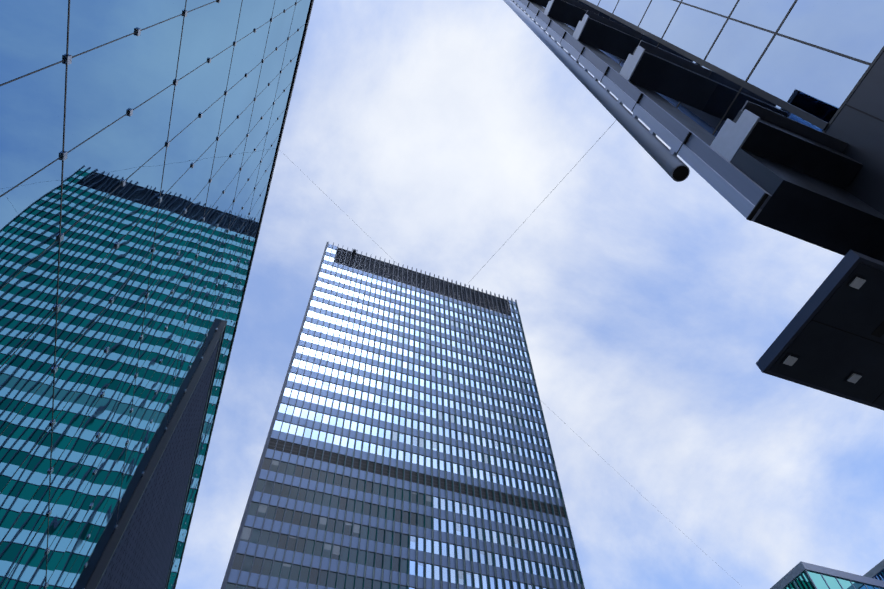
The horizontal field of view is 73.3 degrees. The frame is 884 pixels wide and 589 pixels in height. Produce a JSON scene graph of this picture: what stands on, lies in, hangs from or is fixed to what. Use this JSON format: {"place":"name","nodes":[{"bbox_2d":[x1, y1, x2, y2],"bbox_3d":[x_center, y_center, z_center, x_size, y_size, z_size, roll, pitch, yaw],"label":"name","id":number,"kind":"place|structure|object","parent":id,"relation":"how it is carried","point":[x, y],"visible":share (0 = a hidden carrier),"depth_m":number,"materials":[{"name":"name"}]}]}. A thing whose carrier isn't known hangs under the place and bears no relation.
{"place":"outdoors","nodes":[
{"label":"outdoors","id":0,"kind":"place"},
{"bbox_2d":[221,242,584,588],"bbox_3d":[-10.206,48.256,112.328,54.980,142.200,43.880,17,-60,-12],"label":"tower","id":1,"kind":"structure","parent":0,"point":[426,461],"depth_m":106.32,"materials":[{"name":"grey"}]},
{"bbox_2d":[175,0,883,588],"label":"sky","id":2,"kind":"structure","parent":0,"point":[649,305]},
{"bbox_2d":[528,0,883,261],"bbox_3d":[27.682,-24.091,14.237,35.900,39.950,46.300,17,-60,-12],"label":"building","id":3,"kind":"structure","parent":0,"point":[817,82],"depth_m":7.88,"materials":[{"name":"glass"}]},
{"bbox_2d":[529,0,862,188],"bbox_3d":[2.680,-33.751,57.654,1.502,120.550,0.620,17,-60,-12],"label":"support brackets","id":4,"kind":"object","parent":3,"relation":"attached to","point":[778,138],"depth_m":9.96,"materials":[{"name":"metal"}]},
{"bbox_2d":[503,0,771,221],"bbox_3d":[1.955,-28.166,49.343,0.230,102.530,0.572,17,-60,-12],"label":"corner strip and pipe","id":5,"kind":"object","parent":4,"relation":"attached to","point":[745,196],"visible":1,"depth_m":8.68,"materials":[{"name":"metal"}]},
{"bbox_2d":[567,0,883,134],"bbox_3d":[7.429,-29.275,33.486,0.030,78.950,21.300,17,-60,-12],"label":"glass joints","id":6,"kind":"object","parent":3,"relation":"attached to","point":[806,116],"visible":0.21,"depth_m":9.33,"materials":[{"name":"black plastic"}]},
{"bbox_2d":[756,250,883,410],"bbox_3d":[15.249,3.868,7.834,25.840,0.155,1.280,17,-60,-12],"label":"canopy","id":7,"kind":"object","parent":3,"relation":"attached to","point":[829,339],"visible":1,"depth_m":5.26,"materials":[{"name":"grey metal"}]},
{"bbox_2d":[770,561,883,588],"bbox_3d":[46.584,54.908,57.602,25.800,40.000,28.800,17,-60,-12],"label":"teal block","id":8,"kind":"structure","parent":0,"point":[802,575],"depth_m":64.79,"materials":[{"name":"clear glass"}]},
{"bbox_2d":[863,559,883,580],"bbox_3d":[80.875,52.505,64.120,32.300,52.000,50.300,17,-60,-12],"label":"navy block","id":9,"kind":"structure","parent":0,"point":[876,572],"depth_m":85.58,"materials":[{"name":"blue glass"}]},
{"label":"ground","id":10,"kind":"structure","parent":0,"visible":0},
{"bbox_2d":[0,0,313,588],"bbox_3d":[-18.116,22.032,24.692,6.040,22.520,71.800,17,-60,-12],"label":"glass wall","id":11,"kind":"structure","parent":10,"relation":"on","point":[109,83],"depth_m":8.24,"materials":[{"name":"blue glass"}]},
{"bbox_2d":[0,0,305,588],"bbox_3d":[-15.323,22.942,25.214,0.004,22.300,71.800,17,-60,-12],"label":"wall joints","id":12,"kind":"object","parent":11,"relation":"attached to","point":[134,272],"depth_m":8.60,"materials":[{"name":"black plastic"}]},
{"bbox_2d":[45,0,298,588],"bbox_3d":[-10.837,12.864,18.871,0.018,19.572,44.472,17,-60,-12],"label":"cable clamps","id":13,"kind":"object","parent":11,"relation":"attached to","point":[68,59],"depth_m":9.29,"materials":[{"name":"metal"}]},
{"bbox_2d":[286,123,737,582],"bbox_3d":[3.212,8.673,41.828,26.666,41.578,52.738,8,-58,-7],"label":"cables","id":14,"kind":"object","parent":11,"relation":"attached to","point":[474,276],"visible":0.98,"depth_m":21.80,"materials":[{"name":"grey metal"}]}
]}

